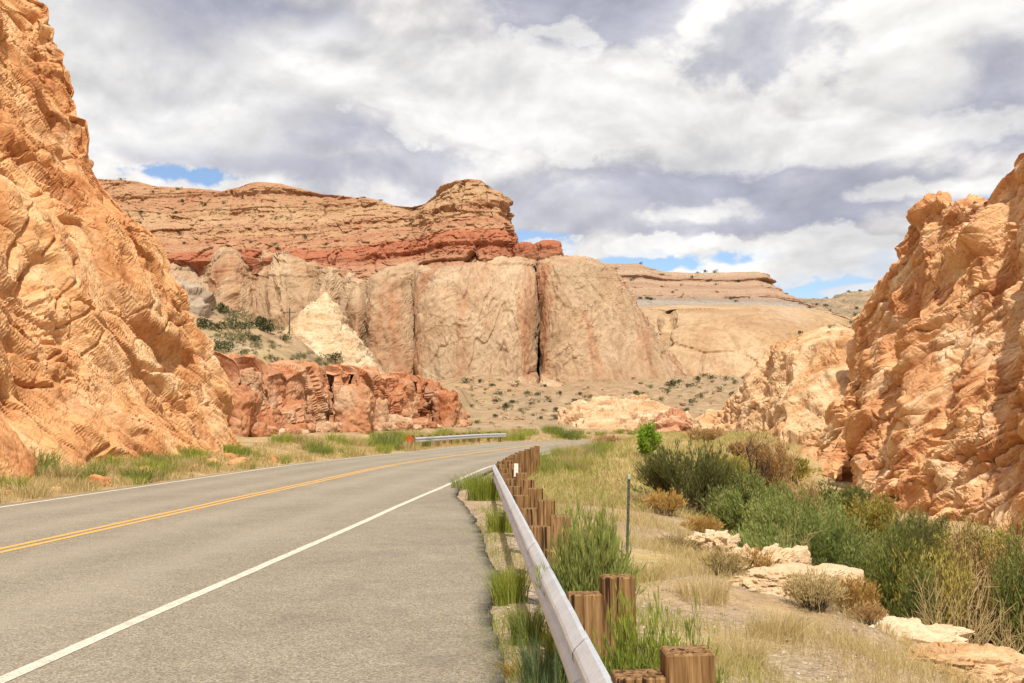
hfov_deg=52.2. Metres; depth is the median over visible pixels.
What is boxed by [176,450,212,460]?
verge tuft
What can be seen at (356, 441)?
verge tuft
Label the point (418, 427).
fallen boulder
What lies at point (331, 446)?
verge tuft
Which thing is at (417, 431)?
verge tuft
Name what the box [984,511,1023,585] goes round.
bush
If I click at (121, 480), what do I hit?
verge tuft
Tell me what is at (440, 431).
verge tuft
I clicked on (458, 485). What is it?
grass clump
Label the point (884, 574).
bush
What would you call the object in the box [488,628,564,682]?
grass clump
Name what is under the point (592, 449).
grass clump
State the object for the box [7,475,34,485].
verge tuft
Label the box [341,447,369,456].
verge tuft
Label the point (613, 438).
bush
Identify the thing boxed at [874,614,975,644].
rock ledge
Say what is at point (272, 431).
fallen boulder
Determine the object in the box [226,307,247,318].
sage shrub
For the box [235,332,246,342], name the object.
sage shrub
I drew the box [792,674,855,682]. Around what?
grass clump
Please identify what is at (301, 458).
verge tuft
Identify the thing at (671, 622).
green bank grass
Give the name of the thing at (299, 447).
verge tuft
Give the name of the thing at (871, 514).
bush
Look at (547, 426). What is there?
verge tuft
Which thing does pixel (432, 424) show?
fallen boulder
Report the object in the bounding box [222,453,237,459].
fallen boulder
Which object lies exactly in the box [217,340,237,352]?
juniper shrub
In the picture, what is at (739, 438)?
field grass
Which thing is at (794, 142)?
sky
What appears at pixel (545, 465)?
grass clump
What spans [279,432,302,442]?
verge tuft
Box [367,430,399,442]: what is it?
verge tuft
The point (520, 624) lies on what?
grass clump
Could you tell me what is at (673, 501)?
dry shrub
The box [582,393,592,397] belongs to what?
talus boulder
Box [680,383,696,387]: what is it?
juniper shrub
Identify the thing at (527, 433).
verge tuft
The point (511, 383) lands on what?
talus boulder
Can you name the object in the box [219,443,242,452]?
verge tuft
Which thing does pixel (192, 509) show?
road marking
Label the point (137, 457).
verge tuft
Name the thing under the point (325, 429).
fallen boulder
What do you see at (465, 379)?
juniper shrub
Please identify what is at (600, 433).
verge tuft
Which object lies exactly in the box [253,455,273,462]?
verge tuft
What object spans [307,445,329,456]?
verge tuft
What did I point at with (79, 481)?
verge tuft
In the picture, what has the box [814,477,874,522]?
bush
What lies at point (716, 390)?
talus boulder
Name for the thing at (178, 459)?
verge tuft
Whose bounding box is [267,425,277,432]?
fallen boulder
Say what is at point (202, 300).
rock outcrop
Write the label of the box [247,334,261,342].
juniper shrub
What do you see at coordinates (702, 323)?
mesa
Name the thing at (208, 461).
verge tuft
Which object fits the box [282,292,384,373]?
dome rock
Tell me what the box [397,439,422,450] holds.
verge tuft
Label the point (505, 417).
talus boulder
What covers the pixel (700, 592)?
grass clump
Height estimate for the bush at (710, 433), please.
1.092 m
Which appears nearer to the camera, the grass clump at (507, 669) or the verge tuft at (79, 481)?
the grass clump at (507, 669)
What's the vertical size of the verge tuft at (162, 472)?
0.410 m
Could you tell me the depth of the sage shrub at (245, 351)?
74.73 m
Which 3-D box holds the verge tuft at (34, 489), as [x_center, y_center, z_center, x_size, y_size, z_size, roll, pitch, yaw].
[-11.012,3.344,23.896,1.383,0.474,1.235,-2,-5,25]
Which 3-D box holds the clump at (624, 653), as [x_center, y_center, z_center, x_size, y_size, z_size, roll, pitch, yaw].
[0.590,1.642,4.779,0.522,1.056,0.500,-3,-5,33]
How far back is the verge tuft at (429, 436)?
66.24 m
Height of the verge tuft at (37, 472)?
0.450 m
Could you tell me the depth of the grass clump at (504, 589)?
9.96 m
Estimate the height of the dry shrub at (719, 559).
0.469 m
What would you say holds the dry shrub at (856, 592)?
on the ground at (568, 394)
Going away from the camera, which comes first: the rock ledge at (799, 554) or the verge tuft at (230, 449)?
the rock ledge at (799, 554)
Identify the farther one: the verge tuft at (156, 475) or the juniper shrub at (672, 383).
the juniper shrub at (672, 383)
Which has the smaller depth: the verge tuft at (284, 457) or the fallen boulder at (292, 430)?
the verge tuft at (284, 457)
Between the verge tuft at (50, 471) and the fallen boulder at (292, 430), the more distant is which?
the fallen boulder at (292, 430)
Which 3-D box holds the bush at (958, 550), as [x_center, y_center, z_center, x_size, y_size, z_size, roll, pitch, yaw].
[8.978,4.804,20.092,1.556,3.083,1.624,0,-4,0]
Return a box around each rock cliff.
[0,0,241,479]
[692,153,1023,536]
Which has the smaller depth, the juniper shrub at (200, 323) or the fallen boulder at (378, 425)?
the fallen boulder at (378, 425)
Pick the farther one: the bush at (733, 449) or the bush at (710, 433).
the bush at (710, 433)
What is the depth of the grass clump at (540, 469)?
36.10 m
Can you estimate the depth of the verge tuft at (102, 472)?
28.93 m
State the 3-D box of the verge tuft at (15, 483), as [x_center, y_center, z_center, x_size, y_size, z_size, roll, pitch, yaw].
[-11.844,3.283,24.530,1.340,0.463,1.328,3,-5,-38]
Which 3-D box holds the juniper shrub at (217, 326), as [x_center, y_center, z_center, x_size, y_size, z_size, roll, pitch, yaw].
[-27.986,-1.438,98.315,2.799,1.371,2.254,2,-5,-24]
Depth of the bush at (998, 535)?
29.41 m
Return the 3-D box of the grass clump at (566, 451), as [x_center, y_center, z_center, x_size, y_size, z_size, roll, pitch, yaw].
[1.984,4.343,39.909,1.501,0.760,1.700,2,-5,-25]
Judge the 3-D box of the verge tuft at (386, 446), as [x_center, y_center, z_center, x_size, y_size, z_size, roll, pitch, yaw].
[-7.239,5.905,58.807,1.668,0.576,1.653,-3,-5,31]
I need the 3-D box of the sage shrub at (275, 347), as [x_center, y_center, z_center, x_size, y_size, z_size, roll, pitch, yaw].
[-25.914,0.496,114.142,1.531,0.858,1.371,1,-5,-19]
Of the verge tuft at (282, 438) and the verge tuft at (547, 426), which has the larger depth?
the verge tuft at (547, 426)
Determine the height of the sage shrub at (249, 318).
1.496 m
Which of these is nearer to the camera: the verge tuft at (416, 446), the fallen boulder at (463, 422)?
the verge tuft at (416, 446)
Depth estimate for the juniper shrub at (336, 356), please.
143.48 m
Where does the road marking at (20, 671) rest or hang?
on the road
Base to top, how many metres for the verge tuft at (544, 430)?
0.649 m
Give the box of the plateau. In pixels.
[798,289,872,318]
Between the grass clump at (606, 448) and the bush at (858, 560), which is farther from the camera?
the grass clump at (606, 448)
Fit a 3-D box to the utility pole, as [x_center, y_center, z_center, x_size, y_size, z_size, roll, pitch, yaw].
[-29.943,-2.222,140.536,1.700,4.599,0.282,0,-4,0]
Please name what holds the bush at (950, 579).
on the ground at (568, 394)
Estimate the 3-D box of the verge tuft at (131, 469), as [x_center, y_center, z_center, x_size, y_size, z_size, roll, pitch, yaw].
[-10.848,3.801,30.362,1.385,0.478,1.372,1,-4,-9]
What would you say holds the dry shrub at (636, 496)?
on the ground at (568, 394)
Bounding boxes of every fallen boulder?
[87,474,113,486]
[207,458,219,463]
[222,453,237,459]
[227,460,238,465]
[231,457,246,463]
[249,421,270,436]
[265,455,278,462]
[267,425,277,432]
[270,429,276,433]
[280,424,299,434]
[283,428,296,434]
[291,422,308,429]
[300,428,310,433]
[307,424,312,431]
[308,422,315,432]
[316,421,337,432]
[320,427,330,431]
[333,422,341,432]
[373,421,385,430]
[381,422,396,430]
[413,419,424,428]
[413,424,422,429]
[426,421,437,428]
[459,418,467,426]
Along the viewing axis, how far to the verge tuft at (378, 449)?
56.12 m
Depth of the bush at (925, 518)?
33.23 m
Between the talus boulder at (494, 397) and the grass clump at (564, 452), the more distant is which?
the talus boulder at (494, 397)
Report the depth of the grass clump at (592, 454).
41.19 m
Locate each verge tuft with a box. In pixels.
[0,471,35,489]
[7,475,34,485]
[9,479,63,498]
[33,445,86,471]
[33,462,54,478]
[34,460,75,480]
[43,465,86,481]
[58,478,91,489]
[60,460,127,479]
[89,452,127,466]
[96,462,129,475]
[112,465,165,482]
[112,475,129,483]
[115,464,155,478]
[121,455,151,466]
[122,475,149,484]
[124,453,155,463]
[127,466,162,481]
[128,455,169,469]
[131,461,175,474]
[135,449,152,457]
[144,451,170,460]
[145,467,170,480]
[149,455,175,463]
[160,451,183,462]
[161,461,184,473]
[164,460,198,474]
[172,459,198,471]
[175,455,201,463]
[176,446,203,455]
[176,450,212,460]
[178,445,202,453]
[179,448,212,457]
[180,456,208,466]
[183,461,205,470]
[193,448,217,457]
[195,458,216,467]
[207,459,220,468]
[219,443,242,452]
[223,447,248,456]
[234,461,252,469]
[235,460,258,468]
[252,450,278,456]
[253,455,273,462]
[266,431,297,443]
[272,453,291,462]
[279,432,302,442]
[285,450,312,460]
[292,444,307,449]
[294,454,311,461]
[295,432,325,443]
[300,439,329,450]
[306,441,336,449]
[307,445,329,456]
[314,446,334,455]
[323,431,345,441]
[336,444,354,452]
[337,438,353,445]
[341,434,364,445]
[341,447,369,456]
[355,439,369,446]
[357,437,378,445]
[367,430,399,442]
[372,445,392,453]
[373,441,398,450]
[376,436,400,449]
[377,433,409,446]
[380,428,408,436]
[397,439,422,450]
[402,428,421,434]
[405,434,437,445]
[434,428,450,434]
[436,427,454,433]
[505,433,518,440]
[517,429,532,435]
[525,428,540,434]
[537,423,559,432]
[542,428,555,433]
[551,433,564,438]
[553,428,577,437]
[555,429,577,438]
[561,430,581,439]
[574,432,583,439]
[594,429,606,435]
[626,428,637,434]
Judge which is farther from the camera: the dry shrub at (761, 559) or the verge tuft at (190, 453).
the verge tuft at (190, 453)
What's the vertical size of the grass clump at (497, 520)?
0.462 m
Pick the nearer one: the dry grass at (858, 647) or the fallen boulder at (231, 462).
the dry grass at (858, 647)
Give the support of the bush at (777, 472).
on the ground at (568, 394)
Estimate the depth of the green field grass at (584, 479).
35.14 m
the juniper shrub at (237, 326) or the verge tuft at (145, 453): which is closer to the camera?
the verge tuft at (145, 453)
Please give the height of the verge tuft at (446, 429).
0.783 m
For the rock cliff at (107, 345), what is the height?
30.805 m
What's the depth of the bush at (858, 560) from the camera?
21.95 m
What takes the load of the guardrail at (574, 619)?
on the ground at (568, 394)
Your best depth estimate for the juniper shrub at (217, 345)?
74.92 m
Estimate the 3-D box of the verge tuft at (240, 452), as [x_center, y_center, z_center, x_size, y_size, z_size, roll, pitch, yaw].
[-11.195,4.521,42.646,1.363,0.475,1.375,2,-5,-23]
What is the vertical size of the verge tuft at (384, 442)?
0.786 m
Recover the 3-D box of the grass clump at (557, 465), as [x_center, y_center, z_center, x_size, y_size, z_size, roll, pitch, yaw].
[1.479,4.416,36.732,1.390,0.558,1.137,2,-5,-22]
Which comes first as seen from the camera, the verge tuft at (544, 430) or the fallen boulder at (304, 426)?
the fallen boulder at (304, 426)
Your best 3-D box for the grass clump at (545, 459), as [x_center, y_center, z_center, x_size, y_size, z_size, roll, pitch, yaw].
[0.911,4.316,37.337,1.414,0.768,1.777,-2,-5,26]
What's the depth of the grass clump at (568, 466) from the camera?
36.54 m
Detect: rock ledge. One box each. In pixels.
[213,351,467,436]
[680,529,740,554]
[713,543,811,575]
[727,562,863,608]
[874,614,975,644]
[900,641,1023,682]
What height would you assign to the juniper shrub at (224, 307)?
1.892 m
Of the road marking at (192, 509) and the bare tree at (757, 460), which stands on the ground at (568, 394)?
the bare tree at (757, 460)
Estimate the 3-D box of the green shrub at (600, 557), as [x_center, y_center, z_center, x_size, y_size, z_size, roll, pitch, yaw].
[0.508,1.664,7.136,0.716,1.378,0.742,3,-5,-35]
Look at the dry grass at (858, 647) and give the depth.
10.18 m
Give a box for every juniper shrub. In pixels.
[196,317,212,328]
[201,320,226,330]
[211,339,225,350]
[214,302,228,313]
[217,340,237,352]
[228,315,250,333]
[237,319,254,329]
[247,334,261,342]
[250,314,273,330]
[258,324,284,333]
[279,332,292,342]
[319,351,342,362]
[459,376,473,382]
[502,402,513,409]
[666,379,679,388]
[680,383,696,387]
[683,398,698,404]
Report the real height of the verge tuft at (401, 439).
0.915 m
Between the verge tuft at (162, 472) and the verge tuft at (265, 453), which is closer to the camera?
the verge tuft at (162, 472)
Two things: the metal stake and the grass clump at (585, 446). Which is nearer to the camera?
the metal stake
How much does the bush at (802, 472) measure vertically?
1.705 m
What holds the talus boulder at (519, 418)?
on the ground at (568, 394)
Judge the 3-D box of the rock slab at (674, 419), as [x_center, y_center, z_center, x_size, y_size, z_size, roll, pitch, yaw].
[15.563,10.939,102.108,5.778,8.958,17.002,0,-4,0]
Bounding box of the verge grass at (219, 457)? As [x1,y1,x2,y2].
[0,431,638,503]
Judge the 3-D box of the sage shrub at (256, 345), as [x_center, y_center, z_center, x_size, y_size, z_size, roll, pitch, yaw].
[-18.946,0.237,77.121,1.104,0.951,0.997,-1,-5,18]
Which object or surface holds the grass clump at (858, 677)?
on the ground at (568, 394)
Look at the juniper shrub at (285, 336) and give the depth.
133.27 m
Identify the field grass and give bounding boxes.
[493,430,778,533]
[527,429,989,622]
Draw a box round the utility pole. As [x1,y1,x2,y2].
[283,308,295,334]
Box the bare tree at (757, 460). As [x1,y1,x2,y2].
[735,433,773,487]
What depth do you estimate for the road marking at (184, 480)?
28.44 m
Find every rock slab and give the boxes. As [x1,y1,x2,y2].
[557,393,692,431]
[651,408,695,432]
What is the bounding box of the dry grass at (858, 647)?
[498,475,1010,682]
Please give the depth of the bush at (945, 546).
27.42 m
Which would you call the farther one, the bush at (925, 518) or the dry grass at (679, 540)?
the bush at (925, 518)
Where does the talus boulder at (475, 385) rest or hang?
on the ground at (568, 394)
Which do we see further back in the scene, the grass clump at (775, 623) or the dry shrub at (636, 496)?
the dry shrub at (636, 496)
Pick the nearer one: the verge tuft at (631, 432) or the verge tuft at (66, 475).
the verge tuft at (66, 475)
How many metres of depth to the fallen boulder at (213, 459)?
37.69 m
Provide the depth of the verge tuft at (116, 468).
30.73 m
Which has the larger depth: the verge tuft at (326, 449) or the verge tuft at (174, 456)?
the verge tuft at (326, 449)
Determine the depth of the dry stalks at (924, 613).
14.93 m
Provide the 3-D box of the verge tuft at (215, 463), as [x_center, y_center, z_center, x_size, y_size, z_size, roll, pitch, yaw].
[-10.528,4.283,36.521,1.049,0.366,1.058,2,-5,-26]
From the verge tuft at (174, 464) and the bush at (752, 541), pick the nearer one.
the bush at (752, 541)
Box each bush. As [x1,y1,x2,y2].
[588,435,623,443]
[617,432,747,516]
[635,419,663,457]
[682,426,726,441]
[693,464,769,534]
[709,448,754,485]
[725,439,770,458]
[729,481,874,565]
[730,427,805,495]
[732,518,795,550]
[754,476,805,520]
[773,454,824,484]
[779,471,827,526]
[797,482,851,534]
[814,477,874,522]
[818,515,897,608]
[841,492,902,538]
[863,516,941,616]
[870,506,947,567]
[880,506,960,564]
[883,556,942,624]
[888,540,993,637]
[927,504,1002,591]
[936,514,1008,645]
[959,523,1023,580]
[978,513,1023,654]
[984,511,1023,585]
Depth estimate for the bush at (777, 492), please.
33.35 m
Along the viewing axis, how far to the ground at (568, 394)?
34.22 m
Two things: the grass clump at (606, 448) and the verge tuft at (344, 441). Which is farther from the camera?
the verge tuft at (344, 441)
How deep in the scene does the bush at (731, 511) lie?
26.62 m
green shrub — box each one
[533,486,647,615]
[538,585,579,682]
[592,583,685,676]
[596,531,634,575]
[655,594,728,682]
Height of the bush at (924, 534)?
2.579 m
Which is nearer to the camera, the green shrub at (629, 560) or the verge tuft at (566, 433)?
the green shrub at (629, 560)
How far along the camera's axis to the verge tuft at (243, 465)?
38.01 m
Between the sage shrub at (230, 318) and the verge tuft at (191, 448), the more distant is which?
the sage shrub at (230, 318)
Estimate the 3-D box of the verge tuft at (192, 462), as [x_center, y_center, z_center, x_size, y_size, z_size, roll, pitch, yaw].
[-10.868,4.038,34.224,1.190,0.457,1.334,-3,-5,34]
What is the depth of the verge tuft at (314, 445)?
50.49 m
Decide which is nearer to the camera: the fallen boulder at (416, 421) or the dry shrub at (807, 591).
the dry shrub at (807, 591)
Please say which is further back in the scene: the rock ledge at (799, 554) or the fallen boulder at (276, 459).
the fallen boulder at (276, 459)
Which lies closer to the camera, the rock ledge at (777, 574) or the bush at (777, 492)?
the rock ledge at (777, 574)
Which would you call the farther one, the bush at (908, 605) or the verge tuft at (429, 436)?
the verge tuft at (429, 436)
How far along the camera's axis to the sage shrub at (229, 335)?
92.92 m
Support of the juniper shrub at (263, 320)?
on the ground at (568, 394)
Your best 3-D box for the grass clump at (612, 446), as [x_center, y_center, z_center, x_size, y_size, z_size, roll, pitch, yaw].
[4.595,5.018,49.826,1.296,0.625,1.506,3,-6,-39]
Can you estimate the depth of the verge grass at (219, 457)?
35.83 m
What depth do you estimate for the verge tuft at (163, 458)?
34.57 m
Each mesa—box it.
[98,179,693,386]
[606,263,852,377]
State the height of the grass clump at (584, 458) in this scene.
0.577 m
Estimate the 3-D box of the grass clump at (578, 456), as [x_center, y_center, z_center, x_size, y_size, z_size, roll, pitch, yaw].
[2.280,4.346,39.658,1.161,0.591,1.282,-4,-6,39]
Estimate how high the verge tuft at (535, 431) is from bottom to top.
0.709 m
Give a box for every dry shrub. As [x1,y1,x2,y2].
[623,491,650,504]
[640,487,688,515]
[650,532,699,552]
[680,513,725,532]
[696,544,752,575]
[735,545,779,568]
[781,565,849,612]
[831,572,883,615]
[844,599,889,624]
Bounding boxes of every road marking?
[0,440,562,507]
[0,441,586,552]
[0,454,541,682]
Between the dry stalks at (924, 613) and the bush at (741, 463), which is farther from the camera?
the bush at (741, 463)
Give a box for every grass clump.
[446,474,484,490]
[449,468,500,500]
[466,655,543,677]
[472,558,531,606]
[479,506,512,532]
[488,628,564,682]
[490,598,546,645]
[503,662,567,682]
[536,462,563,474]
[537,458,564,472]
[540,452,557,465]
[540,460,569,473]
[546,451,573,464]
[547,447,579,458]
[549,454,582,464]
[551,448,579,459]
[557,458,588,473]
[559,449,582,457]
[560,444,590,453]
[561,456,596,470]
[565,441,595,452]
[570,453,598,464]
[571,450,599,459]
[573,448,594,456]
[575,451,600,462]
[583,442,608,455]
[586,440,611,450]
[600,442,616,450]
[630,560,677,581]
[658,569,746,605]
[683,622,793,668]
[730,598,819,644]
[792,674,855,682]
[806,674,916,682]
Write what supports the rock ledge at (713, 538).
on the ground at (568, 394)
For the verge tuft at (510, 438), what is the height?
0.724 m
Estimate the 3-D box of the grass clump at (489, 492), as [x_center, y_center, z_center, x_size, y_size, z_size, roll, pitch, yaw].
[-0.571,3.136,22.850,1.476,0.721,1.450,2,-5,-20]
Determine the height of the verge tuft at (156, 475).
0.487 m
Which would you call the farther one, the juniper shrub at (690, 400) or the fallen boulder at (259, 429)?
the juniper shrub at (690, 400)
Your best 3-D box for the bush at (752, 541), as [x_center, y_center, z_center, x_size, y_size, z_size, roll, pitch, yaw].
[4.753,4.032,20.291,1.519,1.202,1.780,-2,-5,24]
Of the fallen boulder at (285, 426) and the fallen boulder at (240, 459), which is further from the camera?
the fallen boulder at (285, 426)
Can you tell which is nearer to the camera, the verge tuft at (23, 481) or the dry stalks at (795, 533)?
the dry stalks at (795, 533)
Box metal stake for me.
[626,474,630,553]
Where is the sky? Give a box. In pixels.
[38,0,1023,298]
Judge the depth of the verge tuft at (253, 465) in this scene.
38.27 m
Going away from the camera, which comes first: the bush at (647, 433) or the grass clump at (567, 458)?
the grass clump at (567, 458)
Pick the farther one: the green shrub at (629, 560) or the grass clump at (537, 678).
the green shrub at (629, 560)
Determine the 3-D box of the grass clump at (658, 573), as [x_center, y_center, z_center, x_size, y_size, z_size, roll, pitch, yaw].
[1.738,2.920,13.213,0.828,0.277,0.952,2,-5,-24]
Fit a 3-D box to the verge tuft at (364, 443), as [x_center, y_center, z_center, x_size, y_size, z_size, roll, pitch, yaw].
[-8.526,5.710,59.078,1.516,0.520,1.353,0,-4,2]
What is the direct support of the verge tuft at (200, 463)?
on the ground at (568, 394)
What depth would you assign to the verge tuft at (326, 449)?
49.90 m
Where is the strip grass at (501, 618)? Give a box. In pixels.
[438,487,562,682]
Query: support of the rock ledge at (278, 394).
on the ground at (568, 394)
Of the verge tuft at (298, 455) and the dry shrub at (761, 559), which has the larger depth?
the verge tuft at (298, 455)
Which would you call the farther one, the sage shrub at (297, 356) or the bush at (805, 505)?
the sage shrub at (297, 356)
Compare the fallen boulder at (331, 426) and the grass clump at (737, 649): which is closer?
the grass clump at (737, 649)
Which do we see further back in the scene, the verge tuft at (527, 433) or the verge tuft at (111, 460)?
the verge tuft at (527, 433)
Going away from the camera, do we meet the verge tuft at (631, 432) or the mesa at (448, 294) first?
the verge tuft at (631, 432)
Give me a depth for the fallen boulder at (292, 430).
66.40 m
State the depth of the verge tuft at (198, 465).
34.81 m
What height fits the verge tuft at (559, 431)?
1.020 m
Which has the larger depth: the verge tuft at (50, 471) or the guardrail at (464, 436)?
the guardrail at (464, 436)
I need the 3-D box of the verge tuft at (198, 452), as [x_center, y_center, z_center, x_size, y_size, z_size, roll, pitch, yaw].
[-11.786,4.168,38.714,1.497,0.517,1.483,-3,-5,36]
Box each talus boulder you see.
[470,384,482,387]
[492,395,500,401]
[502,415,509,419]
[508,381,516,386]
[514,416,524,419]
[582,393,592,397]
[712,388,719,393]
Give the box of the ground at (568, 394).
[0,308,1023,682]
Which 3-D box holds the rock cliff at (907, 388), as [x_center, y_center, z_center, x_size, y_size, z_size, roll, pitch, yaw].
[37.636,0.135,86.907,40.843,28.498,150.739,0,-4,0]
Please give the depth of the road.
11.31 m
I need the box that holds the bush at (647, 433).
[635,419,663,457]
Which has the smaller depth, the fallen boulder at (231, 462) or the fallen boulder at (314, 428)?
the fallen boulder at (231, 462)
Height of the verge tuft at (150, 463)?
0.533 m
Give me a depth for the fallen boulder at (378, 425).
83.87 m
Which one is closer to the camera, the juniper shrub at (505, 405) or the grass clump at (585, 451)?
the grass clump at (585, 451)
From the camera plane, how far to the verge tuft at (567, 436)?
94.48 m
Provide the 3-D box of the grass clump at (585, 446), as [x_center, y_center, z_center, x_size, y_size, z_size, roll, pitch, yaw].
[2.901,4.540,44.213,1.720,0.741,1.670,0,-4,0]
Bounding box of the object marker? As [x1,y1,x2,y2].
[406,435,412,441]
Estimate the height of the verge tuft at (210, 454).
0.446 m
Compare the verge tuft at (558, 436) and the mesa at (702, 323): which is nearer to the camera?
the verge tuft at (558, 436)
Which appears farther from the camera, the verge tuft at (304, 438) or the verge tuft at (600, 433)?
the verge tuft at (600, 433)
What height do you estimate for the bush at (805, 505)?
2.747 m
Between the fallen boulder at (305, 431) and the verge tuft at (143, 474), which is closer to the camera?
the verge tuft at (143, 474)
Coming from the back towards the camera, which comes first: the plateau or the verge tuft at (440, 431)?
the plateau
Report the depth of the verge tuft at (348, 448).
52.56 m
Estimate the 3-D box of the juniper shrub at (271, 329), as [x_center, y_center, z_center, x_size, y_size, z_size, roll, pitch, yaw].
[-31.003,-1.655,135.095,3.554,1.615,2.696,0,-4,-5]
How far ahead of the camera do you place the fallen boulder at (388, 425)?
84.37 m
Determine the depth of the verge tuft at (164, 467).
31.61 m
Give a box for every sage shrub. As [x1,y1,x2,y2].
[215,328,238,339]
[222,314,237,320]
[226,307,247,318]
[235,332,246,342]
[237,349,248,355]
[244,311,254,320]
[250,339,262,348]
[268,343,281,348]
[291,352,305,359]
[314,356,323,362]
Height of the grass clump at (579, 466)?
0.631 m
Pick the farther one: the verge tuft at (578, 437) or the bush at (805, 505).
the verge tuft at (578, 437)
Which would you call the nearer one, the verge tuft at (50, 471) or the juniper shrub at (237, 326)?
the verge tuft at (50, 471)
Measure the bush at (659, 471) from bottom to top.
2.250 m
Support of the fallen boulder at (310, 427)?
on the ground at (568, 394)
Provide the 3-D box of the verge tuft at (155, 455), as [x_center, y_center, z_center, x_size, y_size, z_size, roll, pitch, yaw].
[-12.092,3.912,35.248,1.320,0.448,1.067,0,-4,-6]
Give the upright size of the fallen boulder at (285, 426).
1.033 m
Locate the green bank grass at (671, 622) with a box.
[502,495,806,682]
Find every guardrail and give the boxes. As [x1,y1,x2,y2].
[411,432,505,447]
[492,446,714,682]
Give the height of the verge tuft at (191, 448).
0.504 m
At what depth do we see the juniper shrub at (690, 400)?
158.90 m
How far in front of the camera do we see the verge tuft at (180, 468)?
33.26 m
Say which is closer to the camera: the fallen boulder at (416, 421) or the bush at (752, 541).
the bush at (752, 541)
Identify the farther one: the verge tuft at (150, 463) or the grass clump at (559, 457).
the grass clump at (559, 457)
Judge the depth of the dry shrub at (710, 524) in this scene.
23.57 m
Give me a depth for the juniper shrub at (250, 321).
127.62 m
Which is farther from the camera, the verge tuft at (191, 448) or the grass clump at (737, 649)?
the verge tuft at (191, 448)
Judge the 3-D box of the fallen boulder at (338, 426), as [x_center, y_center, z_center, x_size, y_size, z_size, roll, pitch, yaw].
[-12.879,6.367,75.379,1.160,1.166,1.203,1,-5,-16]
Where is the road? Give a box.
[0,439,624,682]
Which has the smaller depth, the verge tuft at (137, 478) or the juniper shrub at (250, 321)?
the verge tuft at (137, 478)
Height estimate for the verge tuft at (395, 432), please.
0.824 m
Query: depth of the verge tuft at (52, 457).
28.62 m
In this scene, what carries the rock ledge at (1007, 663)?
on the ground at (568, 394)
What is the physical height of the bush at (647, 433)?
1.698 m
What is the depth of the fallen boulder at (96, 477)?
27.71 m
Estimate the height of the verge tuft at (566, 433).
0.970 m
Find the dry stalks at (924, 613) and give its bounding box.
[903,559,1021,645]
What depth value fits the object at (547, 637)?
6.79 m
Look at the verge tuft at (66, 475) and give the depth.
27.89 m
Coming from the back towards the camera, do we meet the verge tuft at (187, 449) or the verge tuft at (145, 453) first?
the verge tuft at (187, 449)
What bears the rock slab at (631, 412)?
on the ground at (568, 394)
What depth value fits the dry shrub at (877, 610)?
12.04 m
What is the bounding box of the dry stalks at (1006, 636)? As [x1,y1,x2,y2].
[969,580,1023,653]
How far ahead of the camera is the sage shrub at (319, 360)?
128.46 m
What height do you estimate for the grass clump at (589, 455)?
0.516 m
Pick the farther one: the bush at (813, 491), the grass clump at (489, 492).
the bush at (813, 491)
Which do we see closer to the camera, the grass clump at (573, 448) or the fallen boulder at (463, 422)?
the grass clump at (573, 448)
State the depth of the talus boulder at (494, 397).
182.53 m
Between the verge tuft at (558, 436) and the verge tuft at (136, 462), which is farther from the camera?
the verge tuft at (558, 436)
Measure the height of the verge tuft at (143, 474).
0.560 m
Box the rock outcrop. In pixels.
[175,276,215,317]
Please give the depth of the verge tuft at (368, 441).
60.00 m
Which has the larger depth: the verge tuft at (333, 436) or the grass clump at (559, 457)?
the verge tuft at (333, 436)
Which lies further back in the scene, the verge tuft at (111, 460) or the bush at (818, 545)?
the verge tuft at (111, 460)
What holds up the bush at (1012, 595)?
on the ground at (568, 394)
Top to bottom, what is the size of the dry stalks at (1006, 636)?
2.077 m
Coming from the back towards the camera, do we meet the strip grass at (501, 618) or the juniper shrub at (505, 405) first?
the juniper shrub at (505, 405)
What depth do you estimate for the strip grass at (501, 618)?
8.85 m
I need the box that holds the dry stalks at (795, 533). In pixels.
[772,499,823,562]

